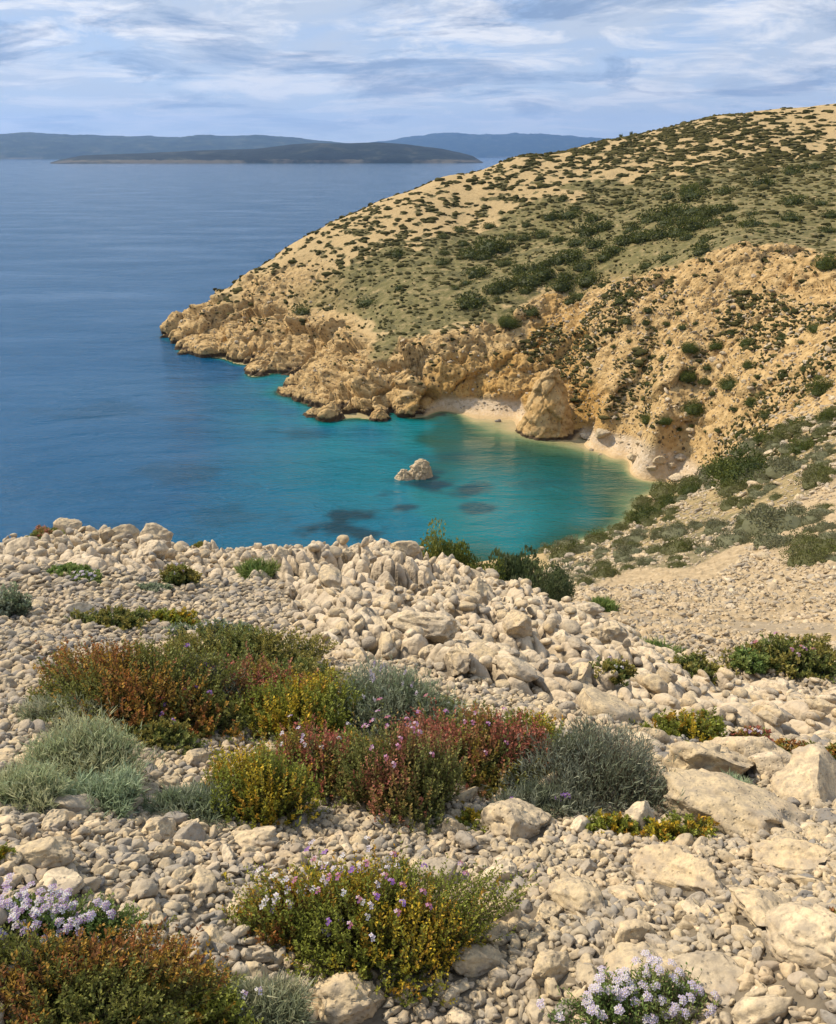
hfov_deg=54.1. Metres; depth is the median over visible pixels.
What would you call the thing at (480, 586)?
limestone rock
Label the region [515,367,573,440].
sea stack
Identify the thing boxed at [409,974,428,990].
limestone stone
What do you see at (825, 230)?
evergreen shrub
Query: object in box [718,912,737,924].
limestone stone
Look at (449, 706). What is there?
heath bush
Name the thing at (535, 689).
limestone stone
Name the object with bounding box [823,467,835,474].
scrub cushion
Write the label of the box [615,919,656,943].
limestone stone
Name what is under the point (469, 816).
heath bush
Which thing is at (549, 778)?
limestone stone
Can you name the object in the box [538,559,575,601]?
evergreen bush
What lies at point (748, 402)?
evergreen shrub
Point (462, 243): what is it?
evergreen shrub
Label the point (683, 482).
scrub cushion
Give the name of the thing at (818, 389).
evergreen shrub
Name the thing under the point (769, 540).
scrub cushion
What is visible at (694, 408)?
evergreen shrub
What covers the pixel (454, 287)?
evergreen shrub
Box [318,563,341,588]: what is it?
limestone stone
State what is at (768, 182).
evergreen shrub
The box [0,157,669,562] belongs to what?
sea
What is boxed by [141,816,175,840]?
limestone rock
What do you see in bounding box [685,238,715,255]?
evergreen shrub
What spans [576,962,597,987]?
limestone stone
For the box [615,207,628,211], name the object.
evergreen shrub
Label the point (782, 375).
evergreen shrub
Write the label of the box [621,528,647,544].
scrub cushion
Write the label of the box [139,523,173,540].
limestone rock
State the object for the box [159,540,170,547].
limestone stone
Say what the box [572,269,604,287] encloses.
evergreen shrub
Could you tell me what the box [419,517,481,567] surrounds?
evergreen bush
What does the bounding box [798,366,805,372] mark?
evergreen shrub
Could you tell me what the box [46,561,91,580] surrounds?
heath bush
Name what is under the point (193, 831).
limestone stone
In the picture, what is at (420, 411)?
shore rock
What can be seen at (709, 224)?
evergreen shrub
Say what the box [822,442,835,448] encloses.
scrub cushion
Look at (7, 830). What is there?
limestone stone
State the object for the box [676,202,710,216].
evergreen shrub
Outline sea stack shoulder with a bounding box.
[567,390,575,414]
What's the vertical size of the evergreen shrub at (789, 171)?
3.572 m
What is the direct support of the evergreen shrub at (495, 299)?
on the headland terrain at (398, 394)
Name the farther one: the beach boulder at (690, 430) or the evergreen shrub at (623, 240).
the evergreen shrub at (623, 240)
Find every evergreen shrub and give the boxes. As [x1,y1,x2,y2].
[288,304,310,315]
[355,297,378,306]
[389,248,405,257]
[433,257,451,265]
[436,233,447,238]
[438,248,449,254]
[450,225,467,232]
[451,285,460,289]
[451,287,490,309]
[455,240,469,246]
[456,247,483,258]
[459,279,472,285]
[460,264,490,279]
[467,234,508,254]
[471,249,496,260]
[480,221,495,229]
[481,279,510,295]
[492,238,517,252]
[492,295,501,301]
[493,257,517,266]
[494,275,520,289]
[497,310,522,329]
[503,233,518,240]
[509,263,528,275]
[509,269,550,289]
[516,232,533,241]
[516,286,534,294]
[519,305,539,316]
[521,220,530,227]
[526,259,543,272]
[530,229,551,239]
[532,261,556,281]
[542,209,559,221]
[543,256,554,266]
[545,273,574,293]
[548,252,566,264]
[549,235,565,243]
[551,247,588,264]
[554,269,575,279]
[556,193,568,200]
[557,208,582,220]
[562,294,577,304]
[565,236,588,247]
[566,203,580,210]
[566,290,587,302]
[568,258,595,270]
[570,218,604,238]
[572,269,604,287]
[581,234,608,248]
[583,213,603,222]
[583,528,609,542]
[591,219,615,232]
[592,250,615,261]
[595,278,607,287]
[598,243,626,253]
[608,229,633,245]
[612,292,624,303]
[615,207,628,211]
[621,315,633,324]
[622,221,640,231]
[623,198,632,203]
[623,502,662,526]
[624,287,636,297]
[626,228,661,244]
[635,210,657,223]
[638,412,651,424]
[639,260,655,270]
[640,223,667,239]
[641,306,651,312]
[641,317,649,325]
[647,204,672,219]
[653,414,673,425]
[655,493,683,507]
[656,215,675,225]
[656,251,678,261]
[657,355,666,361]
[659,203,689,217]
[660,189,676,199]
[662,223,691,240]
[665,339,672,344]
[667,214,692,224]
[674,216,706,231]
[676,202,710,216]
[676,230,697,241]
[676,323,687,329]
[677,187,712,202]
[677,478,702,496]
[678,182,703,193]
[678,366,697,383]
[680,337,700,354]
[680,396,706,416]
[683,167,696,173]
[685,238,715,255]
[693,209,716,219]
[695,203,725,215]
[697,178,711,184]
[697,376,710,384]
[698,442,775,492]
[700,216,722,228]
[700,232,713,242]
[701,363,710,370]
[701,456,733,479]
[706,389,715,395]
[708,340,724,349]
[712,427,721,432]
[713,185,736,194]
[716,373,738,390]
[719,202,738,212]
[721,214,739,220]
[726,329,734,334]
[727,406,737,411]
[732,428,746,439]
[736,214,763,227]
[738,337,753,346]
[741,359,755,368]
[741,395,756,406]
[744,209,762,215]
[749,173,780,186]
[752,429,769,442]
[758,409,769,420]
[769,223,783,227]
[773,333,785,341]
[775,211,803,222]
[775,369,788,378]
[778,193,807,205]
[781,164,804,174]
[786,436,815,454]
[793,399,801,407]
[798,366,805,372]
[800,375,835,396]
[804,163,821,168]
[804,318,822,333]
[809,253,835,271]
[810,199,832,205]
[813,407,835,422]
[817,225,835,232]
[819,209,835,218]
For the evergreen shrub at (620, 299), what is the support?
on the headland terrain at (398, 394)
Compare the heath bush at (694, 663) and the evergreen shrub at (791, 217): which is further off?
the evergreen shrub at (791, 217)
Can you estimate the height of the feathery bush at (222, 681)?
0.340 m
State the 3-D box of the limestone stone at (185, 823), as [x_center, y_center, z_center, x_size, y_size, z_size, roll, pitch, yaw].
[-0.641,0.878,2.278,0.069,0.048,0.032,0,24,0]
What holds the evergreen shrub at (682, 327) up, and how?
on the headland terrain at (398, 394)
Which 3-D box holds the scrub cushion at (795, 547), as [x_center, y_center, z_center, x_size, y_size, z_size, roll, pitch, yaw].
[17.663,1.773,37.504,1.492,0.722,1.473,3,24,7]
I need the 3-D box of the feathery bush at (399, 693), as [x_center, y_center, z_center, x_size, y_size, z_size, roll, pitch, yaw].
[-0.118,0.758,3.439,0.758,0.338,0.643,0,24,0]
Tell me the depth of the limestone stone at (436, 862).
2.16 m
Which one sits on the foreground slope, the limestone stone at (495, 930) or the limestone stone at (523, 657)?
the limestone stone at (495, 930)
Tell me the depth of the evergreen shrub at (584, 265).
188.46 m
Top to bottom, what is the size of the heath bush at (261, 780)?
0.279 m
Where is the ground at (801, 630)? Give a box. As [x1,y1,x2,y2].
[601,575,835,635]
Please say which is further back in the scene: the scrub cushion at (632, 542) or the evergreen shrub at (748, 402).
the evergreen shrub at (748, 402)
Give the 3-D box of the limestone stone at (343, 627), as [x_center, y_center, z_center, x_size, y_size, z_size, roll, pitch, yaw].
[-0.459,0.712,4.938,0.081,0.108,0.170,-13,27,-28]
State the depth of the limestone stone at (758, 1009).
1.41 m
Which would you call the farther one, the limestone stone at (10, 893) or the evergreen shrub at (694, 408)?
the evergreen shrub at (694, 408)
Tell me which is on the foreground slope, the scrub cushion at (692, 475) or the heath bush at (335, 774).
the heath bush at (335, 774)
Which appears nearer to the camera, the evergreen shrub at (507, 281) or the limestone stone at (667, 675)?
the limestone stone at (667, 675)
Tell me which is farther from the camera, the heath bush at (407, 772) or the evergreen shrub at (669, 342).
the evergreen shrub at (669, 342)
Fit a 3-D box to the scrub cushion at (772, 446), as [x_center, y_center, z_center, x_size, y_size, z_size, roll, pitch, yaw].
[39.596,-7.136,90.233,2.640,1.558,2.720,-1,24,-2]
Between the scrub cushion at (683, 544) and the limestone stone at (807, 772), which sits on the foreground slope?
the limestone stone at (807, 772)
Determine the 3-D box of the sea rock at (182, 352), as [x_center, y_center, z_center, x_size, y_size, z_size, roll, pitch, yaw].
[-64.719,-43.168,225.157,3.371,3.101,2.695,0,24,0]
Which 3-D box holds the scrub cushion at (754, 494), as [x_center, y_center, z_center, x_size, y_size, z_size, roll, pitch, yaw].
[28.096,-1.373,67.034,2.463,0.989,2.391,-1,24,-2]
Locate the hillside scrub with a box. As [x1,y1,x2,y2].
[176,104,835,496]
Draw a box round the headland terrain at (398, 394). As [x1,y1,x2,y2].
[160,104,835,568]
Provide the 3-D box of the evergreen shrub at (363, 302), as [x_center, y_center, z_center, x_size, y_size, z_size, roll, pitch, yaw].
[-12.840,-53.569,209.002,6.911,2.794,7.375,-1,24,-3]
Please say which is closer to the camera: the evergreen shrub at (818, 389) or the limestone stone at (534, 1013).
the limestone stone at (534, 1013)
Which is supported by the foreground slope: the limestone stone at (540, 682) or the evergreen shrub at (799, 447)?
the limestone stone at (540, 682)
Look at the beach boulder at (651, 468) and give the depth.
137.26 m
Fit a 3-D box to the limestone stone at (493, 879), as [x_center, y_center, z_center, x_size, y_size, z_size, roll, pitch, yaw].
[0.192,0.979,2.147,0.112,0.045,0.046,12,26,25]
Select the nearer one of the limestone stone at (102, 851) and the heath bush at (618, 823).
the limestone stone at (102, 851)
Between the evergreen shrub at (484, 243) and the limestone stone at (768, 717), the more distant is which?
the evergreen shrub at (484, 243)
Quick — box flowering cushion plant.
[0,873,152,958]
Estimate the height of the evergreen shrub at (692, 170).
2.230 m
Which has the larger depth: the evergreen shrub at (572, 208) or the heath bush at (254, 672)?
the evergreen shrub at (572, 208)
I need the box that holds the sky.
[0,0,835,142]
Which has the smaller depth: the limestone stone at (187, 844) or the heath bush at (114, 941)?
the heath bush at (114, 941)
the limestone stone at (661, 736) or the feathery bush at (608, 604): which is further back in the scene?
the feathery bush at (608, 604)
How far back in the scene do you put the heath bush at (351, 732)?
3.10 m
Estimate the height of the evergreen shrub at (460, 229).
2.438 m
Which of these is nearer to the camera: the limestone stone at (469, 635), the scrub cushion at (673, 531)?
the limestone stone at (469, 635)
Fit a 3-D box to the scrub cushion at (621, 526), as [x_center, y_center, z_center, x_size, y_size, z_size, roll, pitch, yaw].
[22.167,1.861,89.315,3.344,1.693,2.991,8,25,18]
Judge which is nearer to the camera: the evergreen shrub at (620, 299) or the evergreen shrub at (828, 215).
the evergreen shrub at (620, 299)
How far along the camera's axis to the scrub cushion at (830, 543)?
36.31 m
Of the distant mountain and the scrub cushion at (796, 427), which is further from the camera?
the distant mountain
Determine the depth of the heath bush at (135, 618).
4.93 m
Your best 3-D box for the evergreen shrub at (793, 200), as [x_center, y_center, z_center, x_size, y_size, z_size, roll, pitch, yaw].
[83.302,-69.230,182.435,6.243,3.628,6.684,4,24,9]
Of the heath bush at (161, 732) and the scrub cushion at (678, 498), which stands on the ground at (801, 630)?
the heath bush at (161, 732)
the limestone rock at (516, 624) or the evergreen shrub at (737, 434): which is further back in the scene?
the evergreen shrub at (737, 434)
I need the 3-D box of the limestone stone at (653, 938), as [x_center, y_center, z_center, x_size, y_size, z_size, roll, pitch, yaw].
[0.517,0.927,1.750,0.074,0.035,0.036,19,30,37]
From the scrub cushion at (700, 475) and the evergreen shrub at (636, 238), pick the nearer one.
the scrub cushion at (700, 475)
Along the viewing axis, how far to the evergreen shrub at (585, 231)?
208.53 m
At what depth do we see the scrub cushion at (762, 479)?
73.94 m
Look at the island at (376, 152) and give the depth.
5959.34 m
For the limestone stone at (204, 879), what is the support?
on the foreground slope
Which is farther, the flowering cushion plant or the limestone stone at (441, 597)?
the limestone stone at (441, 597)
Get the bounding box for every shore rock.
[244,359,269,370]
[279,385,296,396]
[303,407,318,417]
[369,407,391,421]
[416,408,424,413]
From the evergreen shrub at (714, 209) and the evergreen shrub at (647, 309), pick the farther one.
the evergreen shrub at (714, 209)
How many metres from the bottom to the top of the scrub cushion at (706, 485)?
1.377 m
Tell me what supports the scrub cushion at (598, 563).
on the ground at (801, 630)
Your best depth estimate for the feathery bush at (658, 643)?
7.53 m
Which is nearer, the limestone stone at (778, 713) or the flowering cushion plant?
the flowering cushion plant
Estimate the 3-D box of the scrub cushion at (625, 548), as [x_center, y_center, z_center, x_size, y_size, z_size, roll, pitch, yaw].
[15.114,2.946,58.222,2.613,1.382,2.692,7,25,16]
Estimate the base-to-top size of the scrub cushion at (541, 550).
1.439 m
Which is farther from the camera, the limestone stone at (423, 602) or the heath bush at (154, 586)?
the heath bush at (154, 586)
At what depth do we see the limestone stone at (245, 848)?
2.19 m
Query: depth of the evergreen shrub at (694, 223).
181.50 m
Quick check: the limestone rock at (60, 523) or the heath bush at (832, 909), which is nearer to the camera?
the heath bush at (832, 909)
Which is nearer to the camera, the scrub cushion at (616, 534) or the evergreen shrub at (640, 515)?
the scrub cushion at (616, 534)
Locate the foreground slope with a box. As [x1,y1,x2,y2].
[0,488,835,1023]
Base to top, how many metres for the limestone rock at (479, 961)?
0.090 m
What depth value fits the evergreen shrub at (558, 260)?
194.86 m
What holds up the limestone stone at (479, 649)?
on the ground at (801, 630)
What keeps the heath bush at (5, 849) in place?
on the foreground slope
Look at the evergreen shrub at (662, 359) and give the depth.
146.90 m
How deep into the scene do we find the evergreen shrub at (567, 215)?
226.27 m
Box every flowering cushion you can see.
[70,569,102,583]
[536,949,719,1023]
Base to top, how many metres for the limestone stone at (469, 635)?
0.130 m
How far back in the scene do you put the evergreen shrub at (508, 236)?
224.36 m
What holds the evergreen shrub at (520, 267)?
on the headland terrain at (398, 394)
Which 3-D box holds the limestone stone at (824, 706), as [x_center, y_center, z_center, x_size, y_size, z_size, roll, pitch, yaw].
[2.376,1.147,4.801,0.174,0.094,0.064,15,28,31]
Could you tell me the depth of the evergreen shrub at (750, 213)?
178.88 m
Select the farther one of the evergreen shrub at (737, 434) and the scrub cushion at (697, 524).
the evergreen shrub at (737, 434)
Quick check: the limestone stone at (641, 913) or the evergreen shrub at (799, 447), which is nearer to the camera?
the limestone stone at (641, 913)
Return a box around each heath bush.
[0,581,33,616]
[0,842,16,863]
[0,906,245,1023]
[23,625,257,741]
[27,524,65,539]
[44,604,155,631]
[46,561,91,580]
[81,914,128,952]
[121,709,211,755]
[136,581,173,591]
[143,679,265,741]
[144,606,202,627]
[145,948,263,1023]
[157,611,340,672]
[159,562,202,585]
[162,617,251,635]
[188,727,346,828]
[190,540,210,547]
[209,641,333,727]
[218,831,541,1007]
[226,660,369,743]
[237,866,369,958]
[241,655,350,684]
[262,713,360,804]
[309,755,363,796]
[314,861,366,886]
[316,725,382,754]
[322,697,467,833]
[404,693,567,803]
[427,694,460,719]
[455,806,488,832]
[463,749,555,799]
[503,706,574,758]
[585,808,648,835]
[588,655,638,686]
[629,706,727,741]
[629,809,719,842]
[663,649,739,685]
[711,631,835,682]
[726,725,776,743]
[729,644,780,673]
[774,737,835,759]
[825,741,835,757]
[828,906,835,913]
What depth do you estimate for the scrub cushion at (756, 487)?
71.45 m
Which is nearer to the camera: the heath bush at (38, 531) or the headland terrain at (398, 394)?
the heath bush at (38, 531)
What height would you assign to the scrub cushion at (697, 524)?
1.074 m
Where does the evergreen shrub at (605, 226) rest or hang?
on the headland terrain at (398, 394)
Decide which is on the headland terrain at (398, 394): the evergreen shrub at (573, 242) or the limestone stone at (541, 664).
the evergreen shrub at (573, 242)
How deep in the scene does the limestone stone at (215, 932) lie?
1.76 m
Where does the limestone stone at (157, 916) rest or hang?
on the foreground slope
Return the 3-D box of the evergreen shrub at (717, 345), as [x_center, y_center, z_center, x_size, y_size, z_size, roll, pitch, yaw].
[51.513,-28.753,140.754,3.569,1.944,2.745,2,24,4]
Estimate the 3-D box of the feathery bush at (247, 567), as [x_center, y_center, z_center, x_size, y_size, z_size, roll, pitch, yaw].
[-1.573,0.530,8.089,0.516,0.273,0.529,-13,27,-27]
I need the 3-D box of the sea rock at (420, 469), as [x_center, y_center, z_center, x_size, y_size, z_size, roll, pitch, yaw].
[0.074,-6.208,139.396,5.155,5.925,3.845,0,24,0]
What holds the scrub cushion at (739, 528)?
on the headland terrain at (398, 394)
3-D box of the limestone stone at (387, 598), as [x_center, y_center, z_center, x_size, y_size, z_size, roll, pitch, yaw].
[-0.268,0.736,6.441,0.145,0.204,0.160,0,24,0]
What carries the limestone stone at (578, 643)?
on the ground at (801, 630)
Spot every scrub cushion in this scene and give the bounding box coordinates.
[536,542,552,553]
[544,540,582,559]
[552,534,580,546]
[560,555,576,563]
[570,544,594,553]
[573,569,584,573]
[575,560,590,566]
[575,575,594,584]
[581,530,612,545]
[590,558,616,569]
[591,564,620,577]
[592,545,609,555]
[593,553,608,558]
[606,522,629,534]
[610,530,623,537]
[611,535,624,547]
[612,543,646,556]
[614,552,636,562]
[620,563,638,570]
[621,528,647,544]
[626,541,642,547]
[629,527,649,534]
[631,495,655,509]
[635,556,660,566]
[639,518,658,527]
[643,543,662,554]
[644,530,660,541]
[648,510,663,518]
[649,479,679,499]
[649,493,667,507]
[649,526,665,534]
[656,522,697,540]
[657,536,704,554]
[661,513,677,522]
[662,505,680,515]
[665,560,685,567]
[667,553,688,560]
[668,476,701,496]
[669,520,684,527]
[674,494,687,501]
[680,474,697,481]
[687,519,705,528]
[692,544,718,553]
[694,464,714,482]
[699,479,716,489]
[703,517,730,525]
[703,518,731,535]
[711,525,759,548]
[716,478,747,498]
[717,492,741,510]
[733,509,750,521]
[733,524,743,532]
[734,436,760,452]
[735,519,743,526]
[736,495,754,508]
[738,468,758,484]
[742,451,769,462]
[742,504,810,535]
[746,487,768,498]
[747,484,763,492]
[747,528,800,549]
[748,446,765,456]
[752,464,768,475]
[754,503,775,512]
[757,473,771,483]
[761,429,789,444]
[762,455,807,478]
[763,481,778,491]
[764,440,781,450]
[768,491,783,500]
[770,422,789,433]
[778,442,794,453]
[778,544,832,567]
[784,541,808,552]
[785,415,815,434]
[786,501,806,515]
[789,529,817,544]
[793,467,834,489]
[797,434,810,441]
[797,457,811,463]
[799,511,824,524]
[799,537,835,552]
[801,525,815,533]
[803,460,832,476]
[804,505,834,517]
[806,447,834,461]
[811,425,833,438]
[811,456,835,465]
[812,445,822,450]
[812,519,835,531]
[814,503,834,508]
[815,419,833,428]
[817,436,827,443]
[817,528,835,541]
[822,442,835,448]
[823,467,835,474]
[823,550,835,561]
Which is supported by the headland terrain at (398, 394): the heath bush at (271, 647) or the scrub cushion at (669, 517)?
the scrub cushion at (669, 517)
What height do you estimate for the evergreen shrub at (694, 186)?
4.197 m
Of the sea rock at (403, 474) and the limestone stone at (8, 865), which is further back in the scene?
the sea rock at (403, 474)
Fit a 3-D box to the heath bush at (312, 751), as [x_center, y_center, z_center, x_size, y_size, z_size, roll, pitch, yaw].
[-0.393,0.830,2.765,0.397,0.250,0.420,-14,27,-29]
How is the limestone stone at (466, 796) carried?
on the foreground slope
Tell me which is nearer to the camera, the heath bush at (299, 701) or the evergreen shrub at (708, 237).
the heath bush at (299, 701)
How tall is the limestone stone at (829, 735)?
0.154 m
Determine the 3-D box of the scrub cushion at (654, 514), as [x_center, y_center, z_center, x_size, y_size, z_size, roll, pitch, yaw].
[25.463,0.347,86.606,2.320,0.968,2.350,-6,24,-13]
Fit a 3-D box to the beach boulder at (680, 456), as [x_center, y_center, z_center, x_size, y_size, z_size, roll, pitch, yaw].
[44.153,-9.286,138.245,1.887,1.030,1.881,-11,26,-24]
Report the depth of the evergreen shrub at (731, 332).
138.28 m
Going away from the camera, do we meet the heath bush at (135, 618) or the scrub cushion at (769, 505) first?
the heath bush at (135, 618)
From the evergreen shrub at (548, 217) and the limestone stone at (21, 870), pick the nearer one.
the limestone stone at (21, 870)
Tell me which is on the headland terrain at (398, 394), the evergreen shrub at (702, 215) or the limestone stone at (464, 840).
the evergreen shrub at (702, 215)
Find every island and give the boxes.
[0,132,340,158]
[50,142,482,163]
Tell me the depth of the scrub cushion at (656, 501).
110.01 m
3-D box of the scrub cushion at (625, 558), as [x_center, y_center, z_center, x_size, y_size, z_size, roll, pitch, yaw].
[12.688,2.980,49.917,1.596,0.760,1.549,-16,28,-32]
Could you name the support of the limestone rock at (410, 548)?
on the foreground slope
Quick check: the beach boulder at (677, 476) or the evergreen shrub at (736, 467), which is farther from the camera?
the beach boulder at (677, 476)
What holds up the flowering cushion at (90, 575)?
on the foreground slope
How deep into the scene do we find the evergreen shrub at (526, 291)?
187.61 m
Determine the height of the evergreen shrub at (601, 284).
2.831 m
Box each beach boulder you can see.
[579,432,590,439]
[595,428,609,437]
[627,453,636,461]
[646,465,656,470]
[652,455,666,463]
[667,462,676,467]
[669,473,683,480]
[674,453,685,459]
[686,428,694,432]
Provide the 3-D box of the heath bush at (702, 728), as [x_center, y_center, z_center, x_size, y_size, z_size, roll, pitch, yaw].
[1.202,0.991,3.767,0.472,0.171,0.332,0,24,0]
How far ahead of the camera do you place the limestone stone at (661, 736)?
3.55 m
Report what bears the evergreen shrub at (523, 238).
on the headland terrain at (398, 394)
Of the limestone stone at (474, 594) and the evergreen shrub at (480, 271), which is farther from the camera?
the evergreen shrub at (480, 271)
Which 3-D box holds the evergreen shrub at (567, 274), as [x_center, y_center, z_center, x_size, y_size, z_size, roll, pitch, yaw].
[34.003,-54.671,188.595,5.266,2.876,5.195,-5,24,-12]
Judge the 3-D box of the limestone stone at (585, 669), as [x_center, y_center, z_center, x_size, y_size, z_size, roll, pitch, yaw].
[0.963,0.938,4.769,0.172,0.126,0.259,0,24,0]
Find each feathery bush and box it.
[0,699,166,786]
[0,757,77,813]
[7,686,125,727]
[51,759,151,822]
[134,778,232,829]
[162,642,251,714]
[223,968,322,1023]
[233,555,281,579]
[302,652,479,739]
[481,706,685,818]
[484,774,609,820]
[591,595,621,611]
[638,635,686,652]
[720,768,763,788]
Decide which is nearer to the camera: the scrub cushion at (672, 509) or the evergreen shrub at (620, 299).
the scrub cushion at (672, 509)
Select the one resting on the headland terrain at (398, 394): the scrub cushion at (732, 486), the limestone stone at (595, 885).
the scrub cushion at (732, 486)
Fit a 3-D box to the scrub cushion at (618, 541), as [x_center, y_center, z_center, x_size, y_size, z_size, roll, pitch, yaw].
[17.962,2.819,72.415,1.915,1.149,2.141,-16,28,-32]
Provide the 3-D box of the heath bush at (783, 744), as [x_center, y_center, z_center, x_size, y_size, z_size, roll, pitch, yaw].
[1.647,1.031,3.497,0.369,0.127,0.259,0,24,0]
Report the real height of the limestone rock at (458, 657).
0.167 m
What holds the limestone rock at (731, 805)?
on the foreground slope
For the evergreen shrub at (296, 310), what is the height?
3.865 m
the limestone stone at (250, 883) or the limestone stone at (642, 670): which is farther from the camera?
the limestone stone at (642, 670)
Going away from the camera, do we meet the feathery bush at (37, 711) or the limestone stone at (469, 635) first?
the feathery bush at (37, 711)
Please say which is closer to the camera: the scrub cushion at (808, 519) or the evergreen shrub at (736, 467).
the scrub cushion at (808, 519)
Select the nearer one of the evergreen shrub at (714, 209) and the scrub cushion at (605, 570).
the scrub cushion at (605, 570)
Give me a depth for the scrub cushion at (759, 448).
92.36 m
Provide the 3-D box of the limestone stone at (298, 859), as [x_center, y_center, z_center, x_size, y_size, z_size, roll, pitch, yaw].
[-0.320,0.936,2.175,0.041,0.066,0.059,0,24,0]
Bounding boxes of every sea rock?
[177,350,187,354]
[394,469,413,480]
[409,459,432,479]
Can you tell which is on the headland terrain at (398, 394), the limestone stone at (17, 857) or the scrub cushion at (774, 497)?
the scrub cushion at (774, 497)
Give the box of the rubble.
[174,241,835,686]
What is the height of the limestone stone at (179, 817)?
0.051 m
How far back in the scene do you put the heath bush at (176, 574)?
6.88 m
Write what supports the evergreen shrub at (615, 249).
on the headland terrain at (398, 394)
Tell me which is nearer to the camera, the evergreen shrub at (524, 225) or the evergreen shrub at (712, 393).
the evergreen shrub at (712, 393)
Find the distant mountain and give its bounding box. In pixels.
[370,132,612,156]
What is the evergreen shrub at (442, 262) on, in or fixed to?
on the headland terrain at (398, 394)
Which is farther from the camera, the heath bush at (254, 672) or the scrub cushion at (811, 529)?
the scrub cushion at (811, 529)
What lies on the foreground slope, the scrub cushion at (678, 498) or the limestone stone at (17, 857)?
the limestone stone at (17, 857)
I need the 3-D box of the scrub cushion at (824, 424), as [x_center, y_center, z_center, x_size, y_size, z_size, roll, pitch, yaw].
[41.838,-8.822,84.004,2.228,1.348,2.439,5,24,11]
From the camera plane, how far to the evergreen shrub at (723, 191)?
205.36 m
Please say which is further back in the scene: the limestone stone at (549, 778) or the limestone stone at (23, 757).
the limestone stone at (549, 778)
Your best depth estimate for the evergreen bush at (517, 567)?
14.35 m
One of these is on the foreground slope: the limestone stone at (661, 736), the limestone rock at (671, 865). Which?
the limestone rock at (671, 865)
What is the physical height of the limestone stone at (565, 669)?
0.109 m
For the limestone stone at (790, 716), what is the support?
on the foreground slope
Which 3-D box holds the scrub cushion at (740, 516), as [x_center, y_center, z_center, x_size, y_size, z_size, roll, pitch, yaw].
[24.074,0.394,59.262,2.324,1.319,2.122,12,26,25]
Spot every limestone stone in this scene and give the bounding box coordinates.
[0,824,16,838]
[0,860,18,874]
[1,889,19,901]
[2,678,17,690]
[3,537,35,553]
[3,851,22,864]
[13,866,31,876]
[14,753,44,769]
[39,866,84,897]
[49,794,101,812]
[65,602,95,615]
[75,532,82,539]
[95,846,109,860]
[99,529,113,544]
[112,524,139,537]
[112,550,122,561]
[122,853,148,867]
[128,878,158,901]
[130,796,143,808]
[136,540,168,557]
[145,763,157,773]
[150,910,164,930]
[153,534,162,539]
[154,844,175,858]
[155,759,166,772]
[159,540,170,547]
[164,811,188,825]
[170,932,188,944]
[171,822,205,842]
[171,865,192,883]
[174,839,201,849]
[177,818,199,829]
[189,847,206,855]
[190,866,216,895]
[202,923,229,952]
[222,557,239,568]
[222,843,232,862]
[226,902,250,915]
[239,881,258,901]
[240,845,260,855]
[246,961,268,980]
[252,947,273,962]
[256,552,272,562]
[288,852,305,867]
[291,813,308,831]
[300,599,317,610]
[314,974,327,986]
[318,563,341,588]
[335,621,349,637]
[352,618,364,634]
[352,647,368,662]
[371,616,386,630]
[375,595,392,602]
[378,631,393,653]
[390,630,403,649]
[407,857,457,889]
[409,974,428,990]
[417,601,429,605]
[418,644,434,659]
[421,810,435,821]
[432,593,445,602]
[440,985,459,1007]
[446,1006,473,1023]
[453,786,478,803]
[455,830,476,849]
[458,590,481,603]
[460,630,479,640]
[465,639,487,643]
[471,642,497,670]
[477,896,521,923]
[478,877,506,889]
[480,922,500,942]
[494,642,510,652]
[494,654,538,682]
[519,651,527,661]
[525,770,569,785]
[526,999,546,1023]
[531,685,542,694]
[532,671,546,691]
[533,658,548,670]
[543,705,566,718]
[544,977,562,1000]
[551,629,571,643]
[553,663,572,675]
[568,637,589,651]
[570,662,592,682]
[570,815,590,834]
[572,602,604,615]
[574,685,640,723]
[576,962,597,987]
[579,859,596,874]
[587,974,607,995]
[590,880,600,890]
[607,885,641,901]
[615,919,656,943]
[623,907,647,920]
[630,731,664,751]
[632,727,669,744]
[634,668,651,674]
[635,646,660,656]
[636,883,654,901]
[642,673,667,693]
[644,933,666,943]
[656,666,677,683]
[656,704,671,711]
[667,767,682,771]
[681,897,700,915]
[686,690,697,697]
[689,891,712,905]
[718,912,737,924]
[725,700,752,707]
[731,994,792,1023]
[748,751,783,775]
[750,704,786,726]
[751,946,763,961]
[755,710,780,725]
[762,678,787,690]
[770,743,835,804]
[780,708,794,720]
[780,724,796,733]
[780,818,803,833]
[780,894,791,901]
[781,831,798,839]
[785,875,825,886]
[803,824,835,841]
[808,699,835,714]
[808,824,818,830]
[815,808,835,823]
[817,731,835,741]
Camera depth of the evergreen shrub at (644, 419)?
144.22 m
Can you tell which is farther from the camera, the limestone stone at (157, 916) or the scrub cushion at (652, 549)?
the scrub cushion at (652, 549)
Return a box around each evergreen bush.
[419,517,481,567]
[452,546,485,569]
[467,557,506,580]
[486,544,551,598]
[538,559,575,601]
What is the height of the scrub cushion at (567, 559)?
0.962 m
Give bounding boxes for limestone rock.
[17,836,74,869]
[41,809,68,829]
[53,517,81,535]
[134,898,160,916]
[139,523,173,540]
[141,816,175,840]
[182,748,209,766]
[232,826,279,848]
[271,546,289,567]
[309,972,385,1023]
[341,548,354,563]
[391,540,420,557]
[392,609,457,643]
[441,817,465,834]
[444,643,473,675]
[447,943,503,977]
[469,577,492,604]
[474,798,551,841]
[482,858,517,883]
[502,609,532,638]
[531,949,574,985]
[534,899,563,922]
[548,877,605,916]
[590,620,626,644]
[603,941,677,996]
[625,800,655,833]
[629,844,725,893]
[662,741,754,776]
[662,768,808,836]
[671,950,743,1007]
[709,736,791,765]
[729,887,788,927]
[750,835,831,869]
[764,902,835,968]
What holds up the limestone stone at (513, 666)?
on the foreground slope

